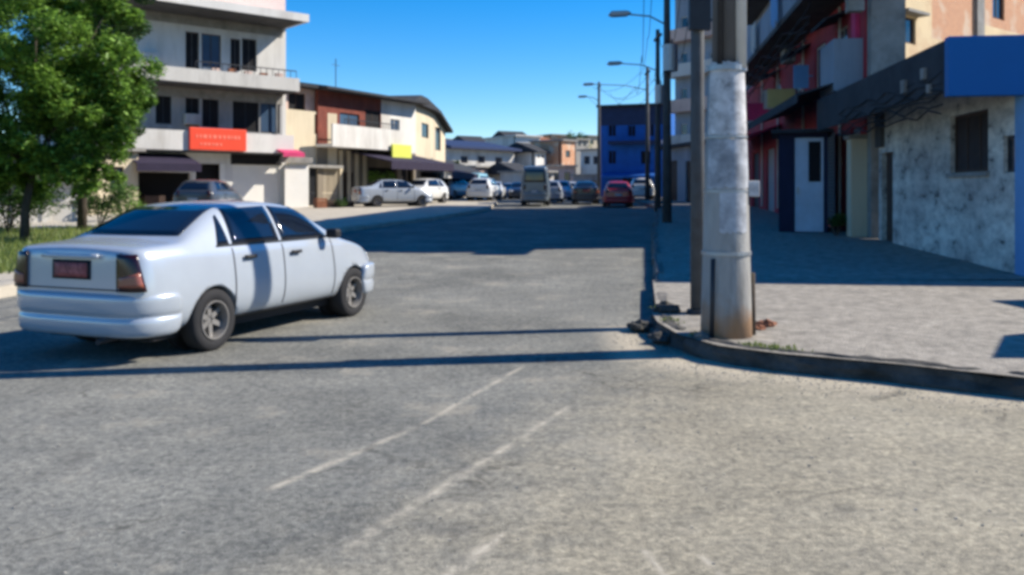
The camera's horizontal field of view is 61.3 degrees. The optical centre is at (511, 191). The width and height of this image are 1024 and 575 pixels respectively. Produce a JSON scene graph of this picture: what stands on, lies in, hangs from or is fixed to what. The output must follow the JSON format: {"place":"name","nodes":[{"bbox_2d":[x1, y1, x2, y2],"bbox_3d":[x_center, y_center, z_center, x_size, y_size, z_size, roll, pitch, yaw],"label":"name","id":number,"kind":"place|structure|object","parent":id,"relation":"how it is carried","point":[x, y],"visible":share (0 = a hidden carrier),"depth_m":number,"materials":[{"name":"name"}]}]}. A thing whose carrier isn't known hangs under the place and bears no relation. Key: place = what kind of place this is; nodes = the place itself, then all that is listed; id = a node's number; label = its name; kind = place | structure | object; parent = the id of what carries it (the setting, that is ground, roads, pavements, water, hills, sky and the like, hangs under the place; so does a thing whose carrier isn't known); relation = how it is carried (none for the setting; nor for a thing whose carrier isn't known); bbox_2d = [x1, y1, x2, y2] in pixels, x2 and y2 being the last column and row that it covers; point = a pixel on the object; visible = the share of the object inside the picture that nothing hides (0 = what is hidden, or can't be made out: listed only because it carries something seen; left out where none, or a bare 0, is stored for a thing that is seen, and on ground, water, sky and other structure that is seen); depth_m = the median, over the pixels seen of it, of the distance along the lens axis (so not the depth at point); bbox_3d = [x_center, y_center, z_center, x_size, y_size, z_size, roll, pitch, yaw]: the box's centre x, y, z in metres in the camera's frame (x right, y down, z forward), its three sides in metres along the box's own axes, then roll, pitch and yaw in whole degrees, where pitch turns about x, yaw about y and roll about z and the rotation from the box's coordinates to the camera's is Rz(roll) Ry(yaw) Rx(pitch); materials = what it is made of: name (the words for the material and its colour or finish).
{"place":"outdoors","nodes":[
{"label":"outdoors","id":0,"kind":"place"},
{"bbox_2d":[0,222,97,273],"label":"verge","id":1,"kind":"structure","parent":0,"point":[53,234],"depth_m":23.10,"materials":[{"name":"green plant"}]},
{"bbox_2d":[0,174,68,231],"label":"bush","id":2,"kind":"object","parent":1,"relation":"on","point":[13,200],"visible":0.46,"depth_m":24.91,"materials":[{"name":"green plant"}]},
{"bbox_2d":[7,0,158,229],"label":"tree","id":3,"kind":"object","parent":1,"relation":"on","point":[135,31],"visible":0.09,"depth_m":25.92,"materials":[{"name":"green plant"}]},
{"bbox_2d":[0,0,167,240],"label":"tree","id":4,"kind":"object","parent":1,"relation":"on","point":[49,92],"visible":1,"depth_m":20.95,"materials":[{"name":"green plant"}]},
{"bbox_2d":[0,228,327,284],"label":"pavement","id":5,"kind":"structure","parent":0,"point":[5,278],"depth_m":13.79,"materials":[{"name":"grey concrete"}]},
{"bbox_2d":[0,197,494,227],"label":"pavement","id":6,"kind":"structure","parent":0,"point":[356,214],"depth_m":37.19,"materials":[{"name":"grey concrete"}]},
{"bbox_2d":[0,200,76,222],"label":"garden wall","id":7,"kind":"structure","parent":6,"relation":"on","point":[65,214],"depth_m":30.56,"materials":[{"name":"white paint"}]},
{"bbox_2d":[68,182,137,224],"bbox_3d":[-13.099,0.428,27.554,2.364,1.618,1.768,0,0,0],"label":"bush","id":8,"kind":"object","parent":6,"relation":"on","point":[99,205],"visible":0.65,"depth_m":27.36,"materials":[{"name":"green plant"}]},
{"bbox_2d":[100,181,145,213],"bbox_3d":[-13.898,0.386,30.944,1.738,1.573,1.313,0,0,0],"label":"bush","id":9,"kind":"object","parent":6,"relation":"on","point":[135,205],"visible":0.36,"depth_m":30.91,"materials":[{"name":"green plant"}]},
{"bbox_2d":[39,0,312,207],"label":"apartment building","id":10,"kind":"structure","parent":6,"relation":"on","point":[225,85],"depth_m":41.44,"materials":[{"name":"white paint"}]},
{"bbox_2d":[156,96,170,123],"bbox_3d":[-16.209,-3.869,40.102,0.737,1.494,0.060,0,0,-42],"label":"window","id":11,"kind":"structure","parent":10,"relation":"in","point":[163,109],"depth_m":40.10,"materials":[{"name":"glass"}]},
{"bbox_2d":[185,31,198,68],"bbox_3d":[-15.205,-6.684,41.002,0.660,1.746,0.060,0,0,-42],"label":"window","id":12,"kind":"structure","parent":10,"relation":"in","point":[191,38],"depth_m":40.97,"materials":[{"name":"glass"}]},
{"bbox_2d":[185,98,198,126],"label":"window","id":13,"kind":"structure","parent":10,"relation":"in","point":[191,104],"depth_m":41.00,"materials":[{"name":"glass"}]},
{"bbox_2d":[202,99,217,127],"bbox_3d":[-14.554,-3.833,41.579,0.821,1.522,0.060,0,0,-42],"label":"window","id":14,"kind":"structure","parent":10,"relation":"in","point":[209,107],"depth_m":41.55,"materials":[{"name":"glass"}]},
{"bbox_2d":[202,33,220,67],"bbox_3d":[-14.517,-6.757,41.618,0.963,1.606,0.060,0,0,-42],"label":"window","id":15,"kind":"structure","parent":10,"relation":"in","point":[211,44],"depth_m":41.64,"materials":[{"name":"glass"}]},
{"bbox_2d":[230,38,239,70],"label":"window","id":16,"kind":"structure","parent":10,"relation":"in","point":[234,43],"depth_m":42.44,"materials":[{"name":"glass"}]},
{"bbox_2d":[233,101,258,132],"bbox_3d":[-13.214,-3.701,42.780,1.378,1.537,0.060,0,0,-42],"label":"window","id":17,"kind":"structure","parent":10,"relation":"in","point":[245,114],"depth_m":42.82,"materials":[{"name":"glass"}]},
{"bbox_2d":[242,38,255,71],"bbox_3d":[-13.081,-6.766,42.902,0.783,1.599,0.060,0,0,-42],"label":"window","id":18,"kind":"structure","parent":10,"relation":"in","point":[248,45],"depth_m":42.87,"materials":[{"name":"glass"}]},
{"bbox_2d":[260,103,278,133],"bbox_3d":[-12.260,-3.717,43.633,1.059,1.568,0.060,0,0,-42],"label":"window","id":19,"kind":"structure","parent":10,"relation":"in","point":[267,111],"depth_m":43.59,"materials":[{"name":"glass"}]},
{"bbox_2d":[173,179,244,201],"bbox_3d":[-12.204,0.264,34.972,1.760,1.481,3.746,0,0,2],"label":"parked car","id":20,"kind":"object","parent":6,"relation":"on","point":[199,190],"visible":0.46,"depth_m":33.40,"materials":[{"name":"grey paint"}]},
{"bbox_2d":[286,83,342,205],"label":"house","id":21,"kind":"structure","parent":6,"relation":"on","point":[301,113],"depth_m":46.87,"materials":[{"name":"beige paint"}]},
{"bbox_2d":[288,93,304,110],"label":"window","id":22,"kind":"structure","parent":21,"relation":"in","point":[296,101],"depth_m":46.48,"materials":[{"name":"black glass"}]},
{"bbox_2d":[313,198,326,207],"bbox_3d":[-9.679,0.592,43.600,0.550,0.495,0.400,0,0,-40],"label":"crate","id":23,"kind":"object","parent":6,"relation":"on","point":[319,204],"visible":1,"depth_m":43.45,"materials":[{"name":"wood"}]},
{"bbox_2d":[325,200,336,207],"bbox_3d":[-9.253,0.638,44.200,0.500,0.381,0.400,0,0,-40],"label":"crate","id":24,"kind":"object","parent":6,"relation":"on","point":[331,203],"visible":0.79,"depth_m":44.01,"materials":[{"name":"brown wood"}]},
{"bbox_2d":[367,170,396,181],"bbox_3d":[-7.549,-0.671,50.006,1.813,1.206,1.404,0,0,0],"label":"bush","id":25,"kind":"object","parent":6,"relation":"on","point":[374,175],"visible":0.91,"depth_m":49.97,"materials":[{"name":"green plant"}]},
{"bbox_2d":[351,180,432,206],"bbox_3d":[-6.390,0.106,45.977,4.236,1.459,1.960,0,0,-28],"label":"parked car","id":26,"kind":"object","parent":6,"relation":"on","point":[377,193],"visible":0.99,"depth_m":45.21,"materials":[{"name":"white paint"}]},
{"bbox_2d":[409,178,447,202],"bbox_3d":[-5.292,-0.024,51.025,1.760,1.481,3.746,0,0,25],"label":"parked car","id":27,"kind":"object","parent":6,"relation":"on","point":[437,189],"visible":0.5,"depth_m":50.87,"materials":[{"name":"white paint"}]},
{"bbox_2d":[439,178,467,198],"bbox_3d":[-4.014,-0.186,59.976,1.760,1.481,3.746,0,0,30],"label":"parked car","id":28,"kind":"object","parent":6,"relation":"on","point":[457,188],"visible":0.49,"depth_m":58.77,"materials":[{"name":"blue paint"}]},
{"bbox_2d":[460,173,487,197],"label":"parked van","id":29,"kind":"object","parent":6,"relation":"on","point":[481,175],"visible":0.06,"depth_m":65.07,"materials":[{"name":"teal paint"}]},
{"bbox_2d":[466,178,502,200],"bbox_3d":[-1.792,-0.132,56.973,1.760,1.481,3.746,0,0,12],"label":"parked car","id":30,"kind":"object","parent":6,"relation":"on","point":[482,188],"visible":1,"depth_m":55.37,"materials":[{"name":"white paint"}]},
{"bbox_2d":[0,0,674,138],"label":"sky","id":31,"kind":"structure","parent":0,"point":[490,67],"materials":[{"name":"blue"}]},
{"bbox_2d":[0,198,1023,574],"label":"road","id":32,"kind":"structure","parent":0,"point":[502,286],"depth_m":5.29,"materials":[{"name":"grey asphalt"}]},
{"bbox_2d":[13,200,374,350],"bbox_3d":[-3.251,0.830,9.719,1.960,1.459,4.236,0,0,22],"label":"sedan car","id":33,"kind":"object","parent":32,"relation":"on","point":[206,275],"visible":1,"depth_m":8.38,"materials":[{"name":"white paint"}]},
{"bbox_2d":[495,181,506,199],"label":"parked car","id":34,"kind":"object","parent":32,"relation":"on","point":[502,187],"visible":0.3,"depth_m":69.70,"materials":[{"name":"white paint"}]},
{"bbox_2d":[508,182,520,198],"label":"parked car","id":35,"kind":"object","parent":32,"relation":"on","point":[514,189],"visible":0.55,"depth_m":70.40,"materials":[{"name":"blue paint"}]},
{"bbox_2d":[521,166,550,205],"bbox_3d":[1.454,-0.322,51.972,1.738,2.365,4.365,0,0,4],"label":"parked van","id":36,"kind":"object","parent":32,"relation":"on","point":[535,183],"visible":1,"depth_m":49.86,"materials":[{"name":"grey paint"}]},
{"bbox_2d":[538,180,563,202],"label":"parked car","id":37,"kind":"object","parent":32,"relation":"on","point":[556,189],"visible":0.56,"depth_m":56.19,"materials":[{"name":"grey paint"}]},
{"bbox_2d":[553,181,572,200],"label":"parked car","id":38,"kind":"object","parent":32,"relation":"on","point":[567,189],"visible":0.44,"depth_m":62.58,"materials":[{"name":"paint"}]},
{"bbox_2d":[570,181,599,203],"bbox_3d":[4.654,0.074,54.952,1.960,1.459,4.236,0,0,3],"label":"parked car","id":39,"kind":"object","parent":32,"relation":"on","point":[585,190],"visible":1,"depth_m":52.96,"materials":[{"name":"black paint"}]},
{"bbox_2d":[602,181,633,206],"bbox_3d":[6.098,0.154,49.972,1.760,1.481,3.746,0,0,5],"label":"parked car","id":40,"kind":"object","parent":32,"relation":"on","point":[617,192],"visible":1,"depth_m":48.22,"materials":[{"name":"red paint"}]},
{"bbox_2d":[626,319,652,332],"bbox_3d":[1.412,1.497,9.552,0.292,0.183,0.288,0,0,38],"label":"rubble stone","id":41,"kind":"object","parent":32,"relation":"on","point":[640,326],"visible":0.98,"depth_m":9.46,"materials":[{"name":"grey stone"}]},
{"bbox_2d":[647,331,669,344],"bbox_3d":[1.523,1.501,8.783,0.264,0.156,0.258,0,0,-42],"label":"rubble stone","id":42,"kind":"object","parent":32,"relation":"on","point":[660,338],"visible":0.84,"depth_m":8.72,"materials":[{"name":"grey stone"}]},
{"bbox_2d":[650,314,1023,398],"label":"kerb","id":43,"kind":"structure","parent":32,"relation":"on","point":[960,381],"depth_m":7.15,"materials":[{"name":"concrete"}]},
{"bbox_2d":[652,301,680,313],"bbox_3d":[1.779,1.353,9.970,0.322,0.185,0.350,0,0,-7],"label":"rubble stone","id":44,"kind":"object","parent":43,"relation":"on","point":[665,307],"visible":0.84,"depth_m":9.85,"materials":[{"name":"grey stone"}]},
{"bbox_2d":[328,211,988,279],"bbox_3d":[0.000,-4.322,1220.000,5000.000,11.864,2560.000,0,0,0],"label":"ground","id":45,"kind":"structure","parent":0,"point":[936,279],"depth_m":15.36,"materials":[{"name":"grey concrete"}]},
{"bbox_2d":[7,155,76,201],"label":"house","id":46,"kind":"structure","parent":45,"relation":"on","point":[67,191],"depth_m":34.60,"materials":[{"name":"white paint"}]},
{"bbox_2d":[74,148,145,213],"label":"house","id":47,"kind":"structure","parent":45,"relation":"on","point":[129,169],"depth_m":37.65,"materials":[{"name":"beige paint"}]},
{"bbox_2d":[109,167,122,189],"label":"window","id":48,"kind":"structure","parent":47,"relation":"in","point":[120,169],"depth_m":37.39,"materials":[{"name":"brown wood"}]},
{"bbox_2d":[0,199,497,297],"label":"kerb","id":49,"kind":"structure","parent":45,"relation":"on","point":[8,290],"depth_m":30.34,"materials":[{"name":"grey concrete"}]},
{"bbox_2d":[300,59,453,203],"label":"house","id":50,"kind":"structure","parent":45,"relation":"on","point":[372,132],"depth_m":49.99,"materials":[{"name":"white paint"}]},
{"bbox_2d":[340,113,357,125],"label":"window","id":51,"kind":"structure","parent":50,"relation":"in","point":[342,115],"depth_m":49.70,"materials":[{"name":"blue glass"}]},
{"bbox_2d":[365,109,379,127],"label":"window","id":52,"kind":"structure","parent":50,"relation":"in","point":[370,115],"depth_m":51.64,"materials":[{"name":"black glass"}]},
{"bbox_2d":[390,119,398,129],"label":"window","id":53,"kind":"structure","parent":50,"relation":"in","point":[392,121],"depth_m":53.61,"materials":[{"name":"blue glass"}]},
{"bbox_2d":[394,95,476,182],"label":"house","id":54,"kind":"structure","parent":45,"relation":"on","point":[433,126],"depth_m":60.16,"materials":[{"name":"beige paint"}]},
{"bbox_2d":[422,123,427,137],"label":"window","id":55,"kind":"structure","parent":54,"relation":"in","point":[424,126],"depth_m":59.23,"materials":[{"name":"blue glass"}]},
{"bbox_2d":[435,127,439,150],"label":"window","id":56,"kind":"structure","parent":54,"relation":"in","point":[437,130],"depth_m":62.92,"materials":[{"name":"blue glass"}]},
{"bbox_2d":[445,159,481,177],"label":"house","id":57,"kind":"structure","parent":45,"relation":"on","point":[461,167],"depth_m":81.28,"materials":[{"name":"grey wood"}]},
{"bbox_2d":[452,135,484,141],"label":"house","id":58,"kind":"structure","parent":45,"relation":"on","point":[471,138],"depth_m":133.86,"materials":[{"name":"beige paint"}]},
{"bbox_2d":[466,165,490,177],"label":"house","id":59,"kind":"structure","parent":45,"relation":"on","point":[482,169],"depth_m":89.06,"materials":[{"name":"paint"}]},
{"bbox_2d":[445,140,521,165],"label":"house","id":60,"kind":"structure","parent":45,"relation":"on","point":[475,153],"depth_m":100.02,"materials":[{"name":"white paint"}]},
{"bbox_2d":[488,162,524,181],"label":"house","id":61,"kind":"structure","parent":45,"relation":"on","point":[495,168],"depth_m":89.52,"materials":[{"name":"beige paint"}]},
{"bbox_2d":[492,131,526,136],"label":"house","id":62,"kind":"structure","parent":45,"relation":"on","point":[500,133],"depth_m":152.18,"materials":[{"name":"grey concrete"}]},
{"bbox_2d":[483,135,542,145],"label":"house","id":63,"kind":"structure","parent":45,"relation":"on","point":[507,140],"depth_m":113.52,"materials":[{"name":"white paint"}]},
{"bbox_2d":[497,170,557,197],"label":"house","id":64,"kind":"structure","parent":45,"relation":"on","point":[510,176],"depth_m":87.91,"materials":[{"name":"grey concrete"}]},
{"bbox_2d":[508,142,550,165],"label":"house","id":65,"kind":"structure","parent":45,"relation":"on","point":[529,154],"depth_m":104.80,"materials":[{"name":"white paint"}]},
{"bbox_2d":[528,139,577,164],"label":"house","id":66,"kind":"structure","parent":45,"relation":"on","point":[562,151],"depth_m":106.99,"materials":[{"name":"paint"}]},
{"bbox_2d":[540,134,572,139],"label":"house","id":67,"kind":"structure","parent":45,"relation":"on","point":[554,136],"depth_m":140.73,"materials":[{"name":"grey brick"}]},
{"bbox_2d":[537,165,577,181],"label":"house","id":68,"kind":"structure","parent":45,"relation":"on","point":[564,172],"depth_m":98.55,"materials":[{"name":"paint"}]},
{"bbox_2d":[566,130,591,148],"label":"tree","id":69,"kind":"object","parent":45,"relation":"on","point":[568,134],"visible":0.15,"depth_m":128.47,"materials":[{"name":"green plant"}]},
{"bbox_2d":[569,138,591,173],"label":"house","id":70,"kind":"structure","parent":45,"relation":"on","point":[582,144],"depth_m":124.56,"materials":[{"name":"white paint"}]},
{"bbox_2d":[564,135,596,148],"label":"house","id":71,"kind":"structure","parent":45,"relation":"on","point":[593,141],"depth_m":132.74,"materials":[{"name":"beige paint"}]},
{"bbox_2d":[570,174,596,184],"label":"house","id":72,"kind":"structure","parent":45,"relation":"on","point":[585,177],"depth_m":89.02,"materials":[{"name":"grey paint"}]},
{"bbox_2d":[577,148,596,173],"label":"house","id":73,"kind":"structure","parent":45,"relation":"on","point":[588,161],"depth_m":98.88,"materials":[{"name":"white paint"}]},
{"bbox_2d":[565,198,666,303],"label":"kerb","id":74,"kind":"structure","parent":45,"relation":"on","point":[657,265],"depth_m":17.98,"materials":[{"name":"concrete"}]},
{"bbox_2d":[906,0,1023,57],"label":"apartment building","id":75,"kind":"structure","parent":45,"relation":"on","point":[929,23],"depth_m":26.99,"materials":[{"name":"beige paint"}]},
{"bbox_2d":[906,17,912,43],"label":"window","id":76,"kind":"structure","parent":75,"relation":"in","point":[909,22],"depth_m":25.34,"materials":[{"name":"blue glass"}]},
{"bbox_2d":[993,0,1001,19],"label":"window","id":77,"kind":"structure","parent":75,"relation":"in","point":[997,4],"depth_m":28.93,"materials":[{"name":"blue glass"}]},
{"bbox_2d":[601,197,1023,279],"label":"pavement","id":78,"kind":"structure","parent":0,"point":[776,254],"depth_m":17.16,"materials":[{"name":"grey concrete"}]},
{"bbox_2d":[578,82,600,197],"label":"utility pole","id":79,"kind":"object","parent":78,"relation":"on","point":[598,149],"visible":0.93,"depth_m":70.89,"materials":[{"name":"concrete"}]},
{"bbox_2d":[583,67,649,199],"bbox_3d":[7.001,-3.785,58.000,4.502,9.130,1.800,0,0,0],"label":"utility pole","id":80,"kind":"object","parent":78,"relation":"on","point":[647,174],"visible":0.89,"depth_m":57.89,"materials":[{"name":"concrete"}]},
{"bbox_2d":[589,3,643,107],"bbox_3d":[5.297,-6.575,39.556,3.009,2.176,62.863,0,0,5],"label":"overhead cable","id":81,"kind":"object","parent":80,"relation":"attached to","point":[641,57],"visible":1,"depth_m":37.24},
{"bbox_2d":[607,29,662,211],"bbox_3d":[6.139,-3.500,43.000,2.847,9.100,1.800,0,0,0],"label":"utility pole","id":82,"kind":"object","parent":78,"relation":"on","point":[658,102],"visible":0.94,"depth_m":42.88,"materials":[{"name":"metal"}]},
{"bbox_2d":[596,103,674,196],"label":"apartment building","id":83,"kind":"structure","parent":78,"relation":"on","point":[622,142],"depth_m":75.08,"materials":[{"name":"blue paint"}]},
{"bbox_2d":[608,126,615,136],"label":"window","id":84,"kind":"structure","parent":83,"relation":"in","point":[611,129],"depth_m":75.68,"materials":[{"name":"glass"}]},
{"bbox_2d":[608,150,615,163],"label":"window","id":85,"kind":"structure","parent":83,"relation":"in","point":[612,153],"depth_m":75.67,"materials":[{"name":"blue glass"}]},
{"bbox_2d":[628,125,635,136],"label":"window","id":86,"kind":"structure","parent":83,"relation":"in","point":[631,128],"depth_m":75.05,"materials":[{"name":"glass"}]},
{"bbox_2d":[630,178,653,198],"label":"parked car","id":87,"kind":"object","parent":78,"relation":"on","point":[637,185],"visible":0.59,"depth_m":58.21,"materials":[{"name":"white paint"}]},
{"bbox_2d":[608,0,677,222],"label":"utility pole","id":88,"kind":"object","parent":78,"relation":"on","point":[670,58],"visible":0.96,"depth_m":29.87,"materials":[{"name":"concrete"}]},
{"bbox_2d":[654,139,705,201],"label":"shop","id":89,"kind":"structure","parent":78,"relation":"on","point":[681,169],"depth_m":54.53,"materials":[{"name":"grey paint"}]},
{"bbox_2d":[671,161,676,200],"bbox_3d":[10.565,-0.112,56.264,0.060,3.748,1.856,0,0,-10],"label":"door","id":90,"kind":"structure","parent":89,"relation":"in","point":[673,163],"depth_m":56.14,"materials":[{"name":"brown wood"}]},
{"bbox_2d":[687,161,690,201],"bbox_3d":[11.179,-0.106,52.933,0.060,3.526,2.190,0,0,-10],"label":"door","id":91,"kind":"structure","parent":89,"relation":"in","point":[688,162],"depth_m":53.79,"materials":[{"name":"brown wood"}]},
{"bbox_2d":[670,0,711,143],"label":"apartment building","id":92,"kind":"structure","parent":78,"relation":"on","point":[681,105],"depth_m":62.83,"materials":[{"name":"grey paint"}]},
{"bbox_2d":[771,128,833,232],"bbox_3d":[8.681,-0.149,25.928,1.682,3.245,3.050,0,0,17],"label":"street kiosk","id":93,"kind":"object","parent":78,"relation":"on","point":[803,180],"visible":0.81,"depth_m":24.81,"materials":[{"name":"blue paint"}]},
{"bbox_2d":[795,138,823,231],"bbox_3d":[8.519,-0.190,24.768,0.780,2.688,0.120,0,0,17],"label":"door","id":94,"kind":"structure","parent":93,"relation":"in","point":[809,152],"depth_m":24.77,"materials":[{"name":"white paint"}]},
{"bbox_2d":[745,0,905,237],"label":"apartment building","id":95,"kind":"structure","parent":78,"relation":"on","point":[803,56],"depth_m":27.47,"materials":[{"name":"red paint"}]},
{"bbox_2d":[817,43,824,86],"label":"window","id":96,"kind":"structure","parent":95,"relation":"in","point":[818,50],"depth_m":29.41,"materials":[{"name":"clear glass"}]},
{"bbox_2d":[827,212,846,235],"bbox_3d":[8.908,0.934,23.617,0.698,0.743,0.655,0,0,0],"label":"bush","id":97,"kind":"object","parent":78,"relation":"on","point":[840,220],"visible":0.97,"depth_m":23.55,"materials":[{"name":"green plant"}]},
{"bbox_2d":[843,134,867,236],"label":"gate pillar","id":98,"kind":"structure","parent":78,"relation":"on","point":[856,185],"depth_m":23.01,"materials":[{"name":"beige paint"}]},
{"bbox_2d":[817,35,1023,279],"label":"corner house","id":99,"kind":"structure","parent":78,"relation":"on","point":[948,112],"depth_m":16.38,"materials":[{"name":"stone"}]},
{"bbox_2d":[887,152,892,241],"bbox_3d":[9.400,0.215,21.287,0.060,2.350,0.900,0,0,7],"label":"door","id":100,"kind":"structure","parent":99,"relation":"in","point":[889,155],"depth_m":21.43,"materials":[{"name":"brown wood"}]},
{"bbox_2d":[945,109,989,176],"bbox_3d":[8.644,-0.881,16.294,0.218,1.207,1.923,0,0,7],"label":"window","id":101,"kind":"structure","parent":99,"relation":"in","point":[971,129],"depth_m":16.37,"materials":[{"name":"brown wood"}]},
{"bbox_2d":[1008,135,1014,171],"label":"window","id":102,"kind":"structure","parent":99,"relation":"in","point":[1011,139],"depth_m":14.69,"materials":[{"name":"glass"}]},
{"bbox_2d":[652,280,1023,376],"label":"pavement","id":103,"kind":"structure","parent":0,"point":[970,323],"depth_m":9.44,"materials":[{"name":"grey concrete"}]},
{"bbox_2d":[686,0,710,314],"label":"steel pole","id":104,"kind":"object","parent":103,"relation":"on","point":[699,17],"visible":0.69,"depth_m":9.73,"materials":[{"name":"grey metal"}]},
{"bbox_2d":[693,331,709,338],"bbox_3d":[1.801,1.376,8.199,0.164,0.111,0.174,0,0,5],"label":"rubble stone","id":105,"kind":"object","parent":103,"relation":"on","point":[701,334],"visible":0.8,"depth_m":8.15,"materials":[{"name":"grey stone"}]},
{"bbox_2d":[700,0,759,338],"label":"utility pole","id":106,"kind":"object","parent":103,"relation":"on","point":[728,305],"visible":0.98,"depth_m":8.18,"materials":[{"name":"concrete"}]},
{"bbox_2d":[648,305,812,351],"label":"weeds","id":107,"kind":"object","parent":103,"relation":"on","point":[767,345],"visible":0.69,"depth_m":7.73,"materials":[{"name":"green plant"}]},
{"bbox_2d":[756,319,776,326],"bbox_3d":[2.620,1.372,8.899,0.183,0.126,0.193,0,0,40],"label":"rubble stone","id":108,"kind":"object","parent":103,"relation":"on","point":[767,323],"visible":0.66,"depth_m":8.85,"materials":[{"name":"stone"}]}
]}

